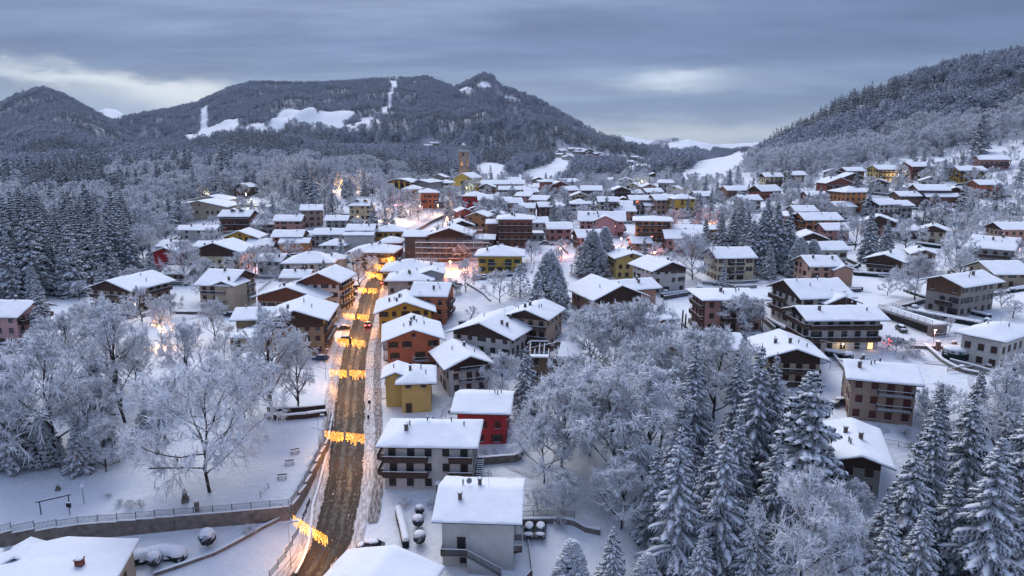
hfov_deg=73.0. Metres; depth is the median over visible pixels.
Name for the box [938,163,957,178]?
frosted tree
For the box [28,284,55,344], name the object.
spruce tree
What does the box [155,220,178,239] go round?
frosted tree
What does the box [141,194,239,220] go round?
house
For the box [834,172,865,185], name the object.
house
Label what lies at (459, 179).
church
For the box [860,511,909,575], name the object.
spruce tree
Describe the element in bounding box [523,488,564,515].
pergola
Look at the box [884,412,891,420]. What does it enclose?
window
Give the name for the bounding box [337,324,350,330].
car
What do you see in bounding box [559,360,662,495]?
birch tree
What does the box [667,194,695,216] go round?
house
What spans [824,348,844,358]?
hedge
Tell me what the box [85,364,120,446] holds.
spruce tree
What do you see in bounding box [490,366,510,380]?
path
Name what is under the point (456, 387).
window
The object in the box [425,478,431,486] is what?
window
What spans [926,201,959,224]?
frosted tree
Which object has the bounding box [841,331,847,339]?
window
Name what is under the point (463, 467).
window
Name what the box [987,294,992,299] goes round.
window
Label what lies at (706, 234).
spruce tree
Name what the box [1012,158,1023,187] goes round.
spruce tree
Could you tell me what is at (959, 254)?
frosted tree
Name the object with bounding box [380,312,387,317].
window
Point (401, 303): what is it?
house
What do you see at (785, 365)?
window
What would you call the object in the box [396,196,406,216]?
spruce tree
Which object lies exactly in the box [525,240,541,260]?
frosted tree
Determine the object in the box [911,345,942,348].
garden wall
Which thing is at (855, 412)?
window
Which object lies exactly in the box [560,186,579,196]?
house
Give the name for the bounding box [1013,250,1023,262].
frosted tree
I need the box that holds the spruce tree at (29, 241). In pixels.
[14,208,57,295]
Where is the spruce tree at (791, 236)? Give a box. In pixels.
[778,206,797,271]
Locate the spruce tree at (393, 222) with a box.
[390,212,395,224]
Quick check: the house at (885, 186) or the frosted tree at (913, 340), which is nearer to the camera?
the frosted tree at (913, 340)
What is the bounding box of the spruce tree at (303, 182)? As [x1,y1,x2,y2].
[297,163,313,197]
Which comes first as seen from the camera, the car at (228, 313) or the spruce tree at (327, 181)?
the car at (228, 313)
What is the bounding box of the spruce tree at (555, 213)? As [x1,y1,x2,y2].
[548,201,558,221]
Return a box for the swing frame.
[35,494,70,514]
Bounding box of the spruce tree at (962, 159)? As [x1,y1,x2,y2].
[957,152,965,165]
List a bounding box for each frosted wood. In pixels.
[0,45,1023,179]
[0,93,1023,315]
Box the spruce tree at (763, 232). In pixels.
[751,208,777,272]
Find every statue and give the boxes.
[55,483,60,491]
[181,488,188,503]
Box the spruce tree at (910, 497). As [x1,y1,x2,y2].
[868,438,946,573]
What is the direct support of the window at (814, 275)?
in the house at (826, 266)
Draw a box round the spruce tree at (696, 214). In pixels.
[688,198,702,224]
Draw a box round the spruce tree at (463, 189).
[459,181,466,201]
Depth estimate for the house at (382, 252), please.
270.56 m
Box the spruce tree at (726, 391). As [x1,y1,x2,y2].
[723,337,752,398]
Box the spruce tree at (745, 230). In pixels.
[738,209,753,245]
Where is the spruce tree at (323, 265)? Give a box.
[321,259,326,268]
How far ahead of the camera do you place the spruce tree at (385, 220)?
335.71 m
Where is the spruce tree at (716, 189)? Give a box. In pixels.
[714,183,720,200]
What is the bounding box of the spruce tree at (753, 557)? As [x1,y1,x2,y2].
[725,494,772,575]
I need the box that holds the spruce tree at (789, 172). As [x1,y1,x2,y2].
[784,162,793,184]
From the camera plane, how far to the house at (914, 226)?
306.52 m
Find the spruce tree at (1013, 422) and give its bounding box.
[988,366,1023,436]
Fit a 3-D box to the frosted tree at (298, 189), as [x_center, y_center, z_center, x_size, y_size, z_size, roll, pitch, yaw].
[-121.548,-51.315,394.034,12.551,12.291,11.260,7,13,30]
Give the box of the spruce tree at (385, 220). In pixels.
[380,208,389,226]
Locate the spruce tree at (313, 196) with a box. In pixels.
[303,171,322,203]
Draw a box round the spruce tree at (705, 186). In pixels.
[702,175,709,190]
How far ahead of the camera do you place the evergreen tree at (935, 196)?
342.90 m
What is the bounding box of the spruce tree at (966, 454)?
[941,390,990,511]
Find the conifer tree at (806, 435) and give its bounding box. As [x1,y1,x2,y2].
[754,369,852,520]
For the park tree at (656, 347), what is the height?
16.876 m
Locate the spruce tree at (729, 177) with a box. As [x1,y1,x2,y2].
[725,169,733,185]
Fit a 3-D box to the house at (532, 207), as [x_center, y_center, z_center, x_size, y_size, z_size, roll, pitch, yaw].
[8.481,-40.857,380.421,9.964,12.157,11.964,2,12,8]
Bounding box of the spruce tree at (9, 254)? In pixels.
[0,231,27,299]
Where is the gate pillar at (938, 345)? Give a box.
[935,340,941,350]
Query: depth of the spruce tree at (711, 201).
386.48 m
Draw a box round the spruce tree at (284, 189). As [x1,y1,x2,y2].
[280,180,287,196]
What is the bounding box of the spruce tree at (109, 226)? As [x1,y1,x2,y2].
[98,207,123,269]
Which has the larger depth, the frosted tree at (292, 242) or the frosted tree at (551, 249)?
the frosted tree at (292, 242)
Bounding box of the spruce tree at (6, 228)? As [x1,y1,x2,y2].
[0,209,21,298]
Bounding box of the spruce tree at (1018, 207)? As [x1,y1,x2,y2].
[1012,202,1022,221]
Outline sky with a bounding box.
[0,0,1023,143]
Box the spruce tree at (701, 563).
[681,527,717,575]
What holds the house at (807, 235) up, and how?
on the ground
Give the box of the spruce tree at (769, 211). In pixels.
[759,198,773,227]
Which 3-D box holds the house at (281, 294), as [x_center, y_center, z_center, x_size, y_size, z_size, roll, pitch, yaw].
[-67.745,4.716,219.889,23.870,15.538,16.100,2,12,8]
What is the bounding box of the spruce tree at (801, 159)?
[796,156,805,171]
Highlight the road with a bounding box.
[289,271,382,575]
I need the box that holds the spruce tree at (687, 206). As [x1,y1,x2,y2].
[684,196,691,216]
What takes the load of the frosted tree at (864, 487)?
on the ground
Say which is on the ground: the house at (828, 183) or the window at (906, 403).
the house at (828, 183)
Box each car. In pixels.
[223,311,232,315]
[312,354,328,360]
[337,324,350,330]
[337,335,351,341]
[356,538,384,547]
[364,321,370,326]
[523,521,534,538]
[534,521,545,538]
[829,396,844,406]
[888,336,909,343]
[895,324,907,331]
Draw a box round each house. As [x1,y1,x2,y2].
[0,295,57,347]
[0,536,139,575]
[83,270,176,316]
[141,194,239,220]
[151,240,194,272]
[154,238,189,248]
[161,265,198,280]
[174,221,224,239]
[191,234,256,272]
[193,266,259,311]
[217,208,258,230]
[219,227,268,241]
[229,293,338,355]
[229,327,280,358]
[233,182,258,196]
[240,352,280,371]
[246,232,275,252]
[250,278,333,306]
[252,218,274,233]
[253,253,290,274]
[270,229,313,252]
[272,212,306,229]
[278,266,315,284]
[280,246,348,270]
[295,262,357,317]
[299,204,323,227]
[306,225,314,246]
[311,226,344,247]
[318,237,348,253]
[323,210,351,227]
[323,545,444,575]
[342,222,378,253]
[346,237,403,270]
[347,195,376,219]
[373,289,436,339]
[375,407,483,494]
[376,222,407,241]
[377,234,404,256]
[379,258,445,288]
[380,356,436,412]
[381,313,445,364]
[384,265,445,295]
[400,185,424,198]
[401,223,496,257]
[409,278,456,324]
[415,178,443,189]
[415,187,439,208]
[428,338,493,396]
[429,142,438,145]
[430,173,448,179]
[431,468,531,575]
[435,193,461,208]
[441,179,455,194]
[445,305,531,368]
[446,218,475,227]
[450,381,515,443]
[452,203,473,219]
[460,191,484,208]
[465,210,493,233]
[474,242,525,272]
[476,194,512,209]
[478,183,496,193]
[480,180,524,191]
[485,210,534,247]
[488,208,504,218]
[498,186,525,195]
[503,177,521,179]
[503,197,523,213]
[505,296,566,342]
[514,192,535,202]
[518,203,536,215]
[521,188,539,194]
[527,340,581,382]
[529,195,553,208]
[530,177,544,183]
[531,183,538,188]
[532,214,548,234]
[532,230,544,240]
[536,201,555,217]
[538,179,569,196]
[543,221,573,240]
[551,198,565,217]
[555,153,563,157]
[558,178,578,185]
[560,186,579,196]
[562,155,571,159]
[566,274,662,320]
[569,191,588,200]
[569,198,590,218]
[570,227,608,249]
[577,206,626,236]
[580,185,602,198]
[595,196,619,210]
[605,246,643,278]
[608,185,631,196]
[613,204,636,221]
[619,177,633,186]
[619,200,632,205]
[625,182,641,189]
[625,195,651,214]
[626,235,652,250]
[627,253,691,294]
[631,189,644,194]
[632,215,717,247]
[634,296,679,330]
[638,183,656,188]
[641,188,663,194]
[643,201,653,214]
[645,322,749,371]
[648,194,673,215]
[657,179,674,192]
[662,227,704,254]
[667,185,683,193]
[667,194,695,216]
[686,280,770,332]
[688,191,711,203]
[702,245,757,280]
[718,185,746,198]
[731,192,763,210]
[746,184,782,200]
[747,329,831,386]
[758,173,784,185]
[766,268,863,324]
[778,210,795,224]
[783,171,806,185]
[783,294,891,352]
[784,203,819,212]
[791,247,856,286]
[794,207,844,231]
[795,229,829,240]
[800,189,829,206]
[803,234,851,263]
[814,175,854,197]
[814,221,852,240]
[822,168,842,177]
[823,417,896,502]
[824,201,857,216]
[827,186,867,212]
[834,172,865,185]
[837,348,925,426]
[838,167,866,178]
[859,198,901,217]
[859,211,898,235]
[862,244,908,272]
[866,165,899,181]
[869,177,890,192]
[883,224,918,238]
[887,189,922,206]
[895,200,915,218]
[899,162,934,179]
[903,245,939,275]
[906,184,960,208]
[917,221,948,245]
[917,263,1005,316]
[918,176,940,183]
[929,205,953,223]
[948,166,988,182]
[949,184,967,196]
[954,312,1023,368]
[961,260,1023,290]
[965,232,1023,261]
[966,179,1005,197]
[972,155,1011,169]
[982,222,1023,241]
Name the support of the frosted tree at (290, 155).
on the ground
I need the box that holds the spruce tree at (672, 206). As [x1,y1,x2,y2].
[669,200,677,228]
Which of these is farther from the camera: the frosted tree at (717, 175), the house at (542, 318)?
the frosted tree at (717, 175)
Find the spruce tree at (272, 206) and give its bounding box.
[268,196,278,218]
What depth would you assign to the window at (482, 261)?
255.74 m
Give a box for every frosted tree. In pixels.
[0,328,127,464]
[0,343,77,433]
[21,309,111,379]
[41,367,125,454]
[65,297,97,342]
[70,281,86,297]
[75,410,130,471]
[107,336,157,390]
[116,285,155,323]
[118,266,141,275]
[130,223,159,258]
[143,297,177,341]
[148,316,226,389]
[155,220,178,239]
[157,292,184,316]
[158,235,203,277]
[182,257,219,293]
[193,297,234,338]
[194,234,218,243]
[200,227,220,239]
[204,215,220,224]
[207,333,238,358]
[221,250,249,270]
[228,386,254,417]
[234,195,250,207]
[238,244,274,272]
[249,213,268,230]
[251,201,269,215]
[256,170,275,195]
[257,185,274,196]
[261,244,284,263]
[264,156,292,184]
[266,207,286,221]
[273,200,293,213]
[275,172,299,188]
[278,239,303,254]
[280,154,300,177]
[281,200,298,214]
[283,192,298,201]
[286,188,304,202]
[286,209,295,214]
[319,179,330,188]
[319,182,331,198]
[325,183,338,194]
[328,171,341,183]
[339,179,354,196]
[345,248,381,285]
[346,174,360,186]
[353,168,376,188]
[357,174,383,195]
[369,177,391,197]
[375,204,397,222]
[376,189,395,204]
[381,185,391,200]
[386,186,398,201]
[386,189,408,209]
[392,188,420,212]
[402,203,414,219]
[403,193,421,207]
[411,205,425,220]
[434,187,446,200]
[439,185,459,200]
[442,198,459,215]
[446,258,481,291]
[451,185,467,203]
[452,243,469,259]
[453,200,471,213]
[468,177,478,188]
[473,196,491,210]
[474,199,494,210]
[477,349,519,389]
[479,185,491,193]
[479,269,517,302]
[490,194,503,209]
[490,197,508,211]
[493,206,510,218]
[495,173,509,179]
[506,363,615,466]
[506,408,579,483]
[512,207,525,213]
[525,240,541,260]
[525,487,550,511]
[531,350,593,411]
[536,468,584,514]
[538,184,555,194]
[541,188,552,194]
[547,360,630,455]
[548,248,562,262]
[552,248,562,258]
[553,237,571,254]
[553,302,618,369]
[554,204,573,221]
[558,189,571,201]
[559,178,570,184]
[562,308,576,324]
[566,299,657,365]
[574,205,590,215]
[584,448,663,529]
[589,191,601,198]
[589,294,683,374]
[596,179,607,190]
[600,188,614,195]
[644,206,658,215]
[647,241,667,256]
[652,321,734,386]
[662,209,684,223]
[669,174,684,184]
[669,230,716,279]
[672,325,767,419]
[675,208,689,221]
[678,185,692,195]
[683,173,698,188]
[687,175,702,187]
[693,206,716,223]
[697,198,709,208]
[708,218,717,224]
[710,172,724,187]
[711,206,727,220]
[712,191,725,203]
[714,205,732,217]
[715,209,730,224]
[718,291,769,333]
[723,196,748,210]
[735,372,791,426]
[739,463,866,575]
[743,198,760,216]
[749,170,763,179]
[749,172,760,184]
[758,163,771,172]
[766,192,782,204]
[774,246,790,273]
[782,190,799,204]
[783,188,799,202]
[790,508,879,575]
[799,178,815,190]
[805,193,829,211]
[806,193,827,211]
[810,486,859,535]
[819,199,837,211]
[824,206,840,212]
[832,202,851,222]
[840,216,873,249]
[841,476,880,517]
[859,176,882,192]
[860,160,873,174]
[868,154,884,164]
[875,145,891,158]
[877,276,904,295]
[880,145,899,160]
[881,335,897,349]
[884,218,931,247]
[887,174,909,189]
[887,336,904,350]
[889,249,944,299]
[892,164,909,174]
[892,224,909,239]
[899,337,920,352]
[912,140,930,152]
[913,170,932,181]
[913,381,971,431]
[926,164,945,177]
[926,175,947,183]
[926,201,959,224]
[927,208,947,221]
[935,249,954,265]
[936,232,981,267]
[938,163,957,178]
[942,211,966,235]
[945,250,975,272]
[945,317,954,329]
[953,141,969,157]
[954,210,974,227]
[954,251,978,271]
[959,224,987,239]
[962,151,977,165]
[962,167,984,179]
[964,189,980,200]
[966,214,988,233]
[969,188,992,208]
[969,209,985,223]
[975,219,993,234]
[981,206,998,223]
[982,165,1002,179]
[986,211,1004,221]
[986,352,1023,400]
[993,288,1014,305]
[1000,299,1023,318]
[1002,146,1021,163]
[1005,181,1023,195]
[1007,192,1023,205]
[1010,210,1023,221]
[1011,128,1023,142]
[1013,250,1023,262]
[1014,194,1023,207]
[1014,238,1023,252]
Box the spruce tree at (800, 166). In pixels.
[798,160,802,170]
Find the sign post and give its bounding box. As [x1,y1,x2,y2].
[66,502,70,514]
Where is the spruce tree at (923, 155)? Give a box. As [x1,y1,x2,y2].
[919,149,927,161]
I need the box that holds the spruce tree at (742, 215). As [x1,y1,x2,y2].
[737,201,745,237]
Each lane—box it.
[373,387,385,398]
[407,209,445,229]
[446,264,488,276]
[678,254,697,329]
[752,302,768,331]
[762,295,834,362]
[879,296,922,306]
[887,337,961,345]
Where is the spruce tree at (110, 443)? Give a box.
[105,418,121,452]
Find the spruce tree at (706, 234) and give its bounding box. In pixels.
[698,218,711,259]
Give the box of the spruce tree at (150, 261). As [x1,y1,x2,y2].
[143,252,159,271]
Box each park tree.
[112,349,299,503]
[604,322,713,388]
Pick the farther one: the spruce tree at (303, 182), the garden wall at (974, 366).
the spruce tree at (303, 182)
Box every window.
[17,315,24,324]
[231,340,240,346]
[304,325,309,331]
[315,336,320,341]
[321,283,328,288]
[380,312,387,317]
[388,342,397,348]
[388,448,395,455]
[389,478,396,486]
[390,353,399,358]
[390,463,396,473]
[401,311,409,315]
[402,341,411,347]
[406,463,413,471]
[407,449,414,457]
[407,479,413,486]
[415,351,424,359]
[424,449,431,456]
[425,463,431,471]
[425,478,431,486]
[428,340,437,346]
[442,449,448,457]
[442,463,449,472]
[453,373,458,380]
[454,385,458,391]
[459,557,466,564]
[460,449,467,459]
[460,464,467,473]
[466,372,471,380]
[476,371,486,379]
[477,335,485,341]
[479,259,485,263]
[479,382,484,388]
[482,421,486,428]
[488,259,494,264]
[490,347,494,355]
[491,434,502,442]
[494,421,500,428]
[505,259,511,264]
[528,331,535,338]
[533,359,538,365]
[678,277,684,281]
[709,302,713,308]
[709,313,713,318]
[727,259,734,264]
[727,267,733,273]
[727,275,733,279]
[736,267,743,272]
[736,275,742,279]
[737,259,744,264]
[753,323,758,329]
[783,362,789,371]
[796,325,801,333]
[796,362,802,371]
[803,329,807,337]
[804,300,812,304]
[809,363,815,371]
[811,331,821,339]
[812,273,818,277]
[813,343,820,349]
[828,331,833,338]
[839,322,849,327]
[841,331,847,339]
[844,465,853,475]
[852,409,859,417]
[854,322,864,327]
[854,343,859,349]
[854,394,862,403]
[855,331,860,339]
[855,381,862,388]
[864,468,873,478]
[866,331,877,339]
[867,342,872,349]
[868,410,875,419]
[870,396,877,404]
[871,383,878,390]
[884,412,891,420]
[885,397,893,408]
[886,384,895,394]
[901,414,908,422]
[902,399,911,410]
[903,386,911,395]
[928,303,932,309]
[938,305,943,312]
[949,297,958,303]
[961,298,966,304]
[962,288,967,293]
[964,341,970,348]
[967,297,972,303]
[975,356,982,364]
[977,343,984,351]
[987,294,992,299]
[988,359,995,367]
[990,346,997,354]
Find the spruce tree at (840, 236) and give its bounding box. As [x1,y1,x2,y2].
[836,225,844,240]
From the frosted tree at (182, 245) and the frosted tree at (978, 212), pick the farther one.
the frosted tree at (978, 212)
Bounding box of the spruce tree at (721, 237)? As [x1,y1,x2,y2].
[712,213,730,246]
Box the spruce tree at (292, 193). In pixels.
[288,184,296,208]
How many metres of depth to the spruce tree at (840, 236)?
285.65 m
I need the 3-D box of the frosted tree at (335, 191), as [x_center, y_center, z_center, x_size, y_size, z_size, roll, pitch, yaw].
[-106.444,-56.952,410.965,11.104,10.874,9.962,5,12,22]
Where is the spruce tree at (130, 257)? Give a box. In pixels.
[115,213,143,273]
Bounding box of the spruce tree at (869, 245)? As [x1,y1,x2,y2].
[856,210,880,262]
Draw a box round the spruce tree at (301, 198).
[296,187,306,211]
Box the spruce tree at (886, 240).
[878,219,894,251]
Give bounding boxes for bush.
[113,499,123,505]
[123,499,135,507]
[132,500,144,507]
[133,543,187,565]
[145,550,162,567]
[198,527,215,545]
[241,523,257,534]
[398,496,412,507]
[412,514,423,526]
[413,530,425,543]
[415,504,424,513]
[425,496,435,508]
[458,318,465,324]
[553,514,566,528]
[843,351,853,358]
[895,351,910,359]
[897,424,914,436]
[907,349,924,356]
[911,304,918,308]
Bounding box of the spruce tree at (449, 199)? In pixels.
[447,191,451,209]
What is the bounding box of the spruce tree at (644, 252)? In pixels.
[640,238,648,254]
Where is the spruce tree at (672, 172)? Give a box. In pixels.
[671,167,675,179]
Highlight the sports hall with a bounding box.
[387,178,415,194]
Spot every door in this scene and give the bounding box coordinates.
[406,403,411,412]
[457,537,465,550]
[730,324,735,331]
[782,374,788,383]
[795,375,801,384]
[947,307,957,314]
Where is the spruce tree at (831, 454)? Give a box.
[822,447,840,510]
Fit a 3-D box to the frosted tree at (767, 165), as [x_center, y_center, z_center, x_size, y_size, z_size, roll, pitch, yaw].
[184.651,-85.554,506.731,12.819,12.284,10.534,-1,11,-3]
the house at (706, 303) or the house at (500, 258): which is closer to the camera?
the house at (706, 303)
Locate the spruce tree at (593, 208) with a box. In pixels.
[590,198,596,210]
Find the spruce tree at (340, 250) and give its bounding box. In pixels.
[336,235,347,260]
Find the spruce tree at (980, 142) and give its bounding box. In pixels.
[966,114,991,153]
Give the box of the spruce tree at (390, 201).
[387,190,395,213]
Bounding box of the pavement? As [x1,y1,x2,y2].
[368,329,382,521]
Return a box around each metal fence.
[0,499,288,531]
[21,435,156,468]
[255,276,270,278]
[268,496,309,575]
[290,413,330,502]
[523,510,574,517]
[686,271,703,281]
[885,439,913,447]
[933,332,960,337]
[947,361,1015,371]
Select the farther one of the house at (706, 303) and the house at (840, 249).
the house at (840, 249)
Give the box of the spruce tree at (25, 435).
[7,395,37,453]
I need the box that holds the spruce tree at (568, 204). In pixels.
[560,194,573,222]
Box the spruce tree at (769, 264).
[758,244,777,279]
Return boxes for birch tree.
[65,291,136,392]
[69,293,159,422]
[223,301,312,420]
[265,326,320,405]
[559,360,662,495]
[592,354,699,490]
[595,351,661,449]
[801,499,872,575]
[946,367,1023,456]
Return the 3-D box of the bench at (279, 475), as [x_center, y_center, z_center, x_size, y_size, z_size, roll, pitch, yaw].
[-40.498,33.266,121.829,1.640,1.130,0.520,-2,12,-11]
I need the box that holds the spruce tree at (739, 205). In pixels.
[737,198,744,213]
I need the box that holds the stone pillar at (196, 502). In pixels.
[194,499,199,511]
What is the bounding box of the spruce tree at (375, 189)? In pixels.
[368,172,377,193]
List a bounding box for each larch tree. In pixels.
[634,425,709,575]
[664,340,719,464]
[664,384,701,492]
[690,434,719,535]
[691,424,746,575]
[717,358,749,443]
[725,411,756,520]
[731,343,778,492]
[744,353,788,476]
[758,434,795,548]
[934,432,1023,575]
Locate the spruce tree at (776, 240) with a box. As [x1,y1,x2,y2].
[762,203,788,274]
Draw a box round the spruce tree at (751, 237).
[744,219,762,270]
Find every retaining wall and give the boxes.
[0,504,289,547]
[290,416,332,517]
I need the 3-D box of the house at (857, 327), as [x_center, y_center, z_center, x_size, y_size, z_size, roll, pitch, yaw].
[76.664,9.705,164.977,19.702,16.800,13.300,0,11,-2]
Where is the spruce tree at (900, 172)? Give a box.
[893,169,903,190]
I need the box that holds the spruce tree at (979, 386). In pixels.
[956,370,993,431]
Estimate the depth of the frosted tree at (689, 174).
492.80 m
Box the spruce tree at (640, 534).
[628,446,672,545]
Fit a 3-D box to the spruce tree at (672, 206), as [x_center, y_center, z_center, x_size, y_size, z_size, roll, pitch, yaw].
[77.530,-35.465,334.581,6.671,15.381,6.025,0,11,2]
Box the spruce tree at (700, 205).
[695,194,703,219]
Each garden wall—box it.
[141,301,175,317]
[153,517,279,575]
[169,281,190,284]
[173,311,226,314]
[223,230,237,233]
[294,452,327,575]
[403,206,460,242]
[438,257,463,261]
[466,282,490,300]
[477,446,524,464]
[489,273,513,277]
[522,516,600,534]
[663,291,688,299]
[674,216,694,218]
[703,281,756,287]
[714,279,757,283]
[753,270,769,281]
[761,318,775,329]
[833,354,842,369]
[847,258,860,266]
[850,288,861,291]
[867,192,888,195]
[878,275,903,278]
[901,298,924,306]
[907,307,982,322]
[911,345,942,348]
[923,343,978,375]
[950,358,1001,375]
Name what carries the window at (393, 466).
in the house at (422, 454)
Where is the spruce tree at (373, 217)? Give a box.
[367,200,378,225]
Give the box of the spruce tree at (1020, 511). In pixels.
[1007,493,1023,575]
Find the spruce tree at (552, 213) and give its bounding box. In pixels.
[549,207,555,221]
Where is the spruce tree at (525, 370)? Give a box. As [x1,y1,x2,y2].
[512,344,543,418]
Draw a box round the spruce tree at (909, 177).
[906,171,910,182]
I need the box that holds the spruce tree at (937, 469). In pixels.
[920,407,951,516]
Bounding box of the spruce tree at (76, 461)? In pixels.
[61,423,94,478]
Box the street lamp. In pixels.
[288,520,298,568]
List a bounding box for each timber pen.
[264,409,326,420]
[267,404,324,412]
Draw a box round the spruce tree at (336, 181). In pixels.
[334,170,340,189]
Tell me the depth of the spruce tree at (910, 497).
97.19 m
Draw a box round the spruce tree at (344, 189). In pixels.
[341,178,346,197]
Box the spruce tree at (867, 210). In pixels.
[858,187,872,216]
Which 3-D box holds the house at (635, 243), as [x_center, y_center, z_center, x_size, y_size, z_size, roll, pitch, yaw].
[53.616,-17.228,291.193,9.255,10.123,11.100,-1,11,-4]
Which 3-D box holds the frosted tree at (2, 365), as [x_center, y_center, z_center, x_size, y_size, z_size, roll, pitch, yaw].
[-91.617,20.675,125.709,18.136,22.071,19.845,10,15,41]
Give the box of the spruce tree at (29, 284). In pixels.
[22,263,46,299]
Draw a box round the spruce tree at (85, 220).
[76,209,92,240]
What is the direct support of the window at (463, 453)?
in the house at (422, 454)
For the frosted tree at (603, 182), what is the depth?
476.60 m
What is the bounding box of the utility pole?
[681,309,683,329]
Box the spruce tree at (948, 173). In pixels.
[939,159,949,180]
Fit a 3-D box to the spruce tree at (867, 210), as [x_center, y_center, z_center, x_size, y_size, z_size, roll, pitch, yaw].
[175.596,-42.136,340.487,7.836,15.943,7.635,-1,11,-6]
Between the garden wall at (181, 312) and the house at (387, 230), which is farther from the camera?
the house at (387, 230)
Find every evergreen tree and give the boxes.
[24,416,67,469]
[131,425,142,439]
[134,381,171,426]
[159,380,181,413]
[275,187,285,203]
[316,188,333,211]
[323,192,343,214]
[453,280,461,294]
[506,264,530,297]
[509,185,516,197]
[525,251,576,316]
[550,537,591,575]
[569,246,589,274]
[574,229,610,275]
[593,227,614,266]
[629,551,661,575]
[753,265,761,278]
[782,236,808,276]
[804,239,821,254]
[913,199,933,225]
[922,193,941,216]
[930,140,939,152]
[953,221,968,236]
[958,201,978,223]
[985,182,1007,210]
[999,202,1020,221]
[1000,173,1007,183]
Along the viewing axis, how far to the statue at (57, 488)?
118.08 m
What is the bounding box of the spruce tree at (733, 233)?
[727,207,741,246]
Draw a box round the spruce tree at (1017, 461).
[987,414,1023,522]
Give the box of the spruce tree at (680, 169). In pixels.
[677,159,682,175]
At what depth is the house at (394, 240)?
287.77 m
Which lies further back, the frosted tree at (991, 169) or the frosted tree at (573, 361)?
the frosted tree at (991, 169)
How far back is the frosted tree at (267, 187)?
418.57 m
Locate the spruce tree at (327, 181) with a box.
[325,172,332,193]
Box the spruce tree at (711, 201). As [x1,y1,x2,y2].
[708,186,715,209]
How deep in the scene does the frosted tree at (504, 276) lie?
222.38 m
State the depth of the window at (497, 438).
138.09 m
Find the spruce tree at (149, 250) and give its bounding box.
[145,243,153,261]
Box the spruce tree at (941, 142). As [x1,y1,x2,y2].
[936,138,945,153]
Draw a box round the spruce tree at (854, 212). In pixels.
[851,208,856,226]
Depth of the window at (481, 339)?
174.82 m
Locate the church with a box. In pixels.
[452,172,482,190]
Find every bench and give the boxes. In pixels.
[277,473,286,479]
[285,459,293,464]
[290,447,299,453]
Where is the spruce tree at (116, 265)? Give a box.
[111,258,120,277]
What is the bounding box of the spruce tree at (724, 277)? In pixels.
[718,260,728,287]
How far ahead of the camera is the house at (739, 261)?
239.19 m
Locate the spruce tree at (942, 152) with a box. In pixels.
[938,145,944,156]
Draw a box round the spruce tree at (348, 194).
[344,181,354,204]
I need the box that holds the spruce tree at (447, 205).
[443,199,453,221]
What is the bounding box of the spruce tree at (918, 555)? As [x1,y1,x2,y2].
[899,505,940,575]
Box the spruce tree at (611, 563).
[594,525,625,575]
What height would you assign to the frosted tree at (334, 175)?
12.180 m
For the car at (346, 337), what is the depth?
196.82 m
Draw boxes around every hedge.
[395,505,408,548]
[660,290,690,297]
[742,331,768,336]
[762,314,785,330]
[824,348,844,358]
[853,271,905,276]
[898,307,981,325]
[903,287,991,317]
[915,241,940,248]
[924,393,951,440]
[942,344,966,361]
[994,287,1023,295]
[1008,285,1023,292]
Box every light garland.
[284,507,340,546]
[312,427,376,443]
[320,367,375,377]
[326,335,375,348]
[337,311,372,320]
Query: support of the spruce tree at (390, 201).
on the ground
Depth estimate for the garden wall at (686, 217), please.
366.85 m
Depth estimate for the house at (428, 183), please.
448.59 m
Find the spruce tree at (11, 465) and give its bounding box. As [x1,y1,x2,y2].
[0,411,30,475]
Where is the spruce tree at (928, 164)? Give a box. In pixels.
[923,160,930,176]
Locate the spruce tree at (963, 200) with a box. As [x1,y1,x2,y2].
[954,182,968,211]
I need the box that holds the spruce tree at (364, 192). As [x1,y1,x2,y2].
[359,173,369,195]
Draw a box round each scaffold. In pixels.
[415,240,488,261]
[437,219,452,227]
[463,227,483,251]
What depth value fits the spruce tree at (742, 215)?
302.78 m
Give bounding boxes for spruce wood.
[0,91,1022,301]
[1,45,1023,180]
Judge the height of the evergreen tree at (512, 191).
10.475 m
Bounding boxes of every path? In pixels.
[440,401,452,418]
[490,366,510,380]
[491,448,534,477]
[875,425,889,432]
[923,360,946,365]
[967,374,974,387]
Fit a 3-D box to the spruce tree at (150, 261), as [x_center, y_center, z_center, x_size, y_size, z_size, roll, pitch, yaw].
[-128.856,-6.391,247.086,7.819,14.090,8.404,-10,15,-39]
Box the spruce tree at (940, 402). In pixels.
[915,381,952,459]
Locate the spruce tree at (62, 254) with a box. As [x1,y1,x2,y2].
[51,235,85,297]
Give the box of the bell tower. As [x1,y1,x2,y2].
[457,139,469,173]
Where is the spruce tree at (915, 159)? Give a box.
[912,151,918,161]
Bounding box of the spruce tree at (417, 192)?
[413,189,421,211]
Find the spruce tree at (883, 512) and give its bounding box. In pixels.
[856,492,902,571]
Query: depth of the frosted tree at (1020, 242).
240.43 m
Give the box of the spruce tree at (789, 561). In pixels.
[765,529,795,575]
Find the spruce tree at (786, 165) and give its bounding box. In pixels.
[783,160,788,171]
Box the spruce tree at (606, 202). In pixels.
[603,195,609,210]
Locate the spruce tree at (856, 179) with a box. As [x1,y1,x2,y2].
[853,171,860,187]
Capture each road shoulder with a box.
[276,271,372,575]
[349,257,404,548]
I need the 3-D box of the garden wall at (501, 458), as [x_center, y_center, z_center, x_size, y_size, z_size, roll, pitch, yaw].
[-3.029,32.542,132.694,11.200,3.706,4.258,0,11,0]
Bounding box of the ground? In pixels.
[0,66,1023,575]
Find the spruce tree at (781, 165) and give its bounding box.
[777,156,783,181]
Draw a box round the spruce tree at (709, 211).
[707,204,713,224]
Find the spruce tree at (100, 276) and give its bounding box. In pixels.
[89,261,109,299]
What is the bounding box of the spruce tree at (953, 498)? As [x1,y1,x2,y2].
[930,471,974,575]

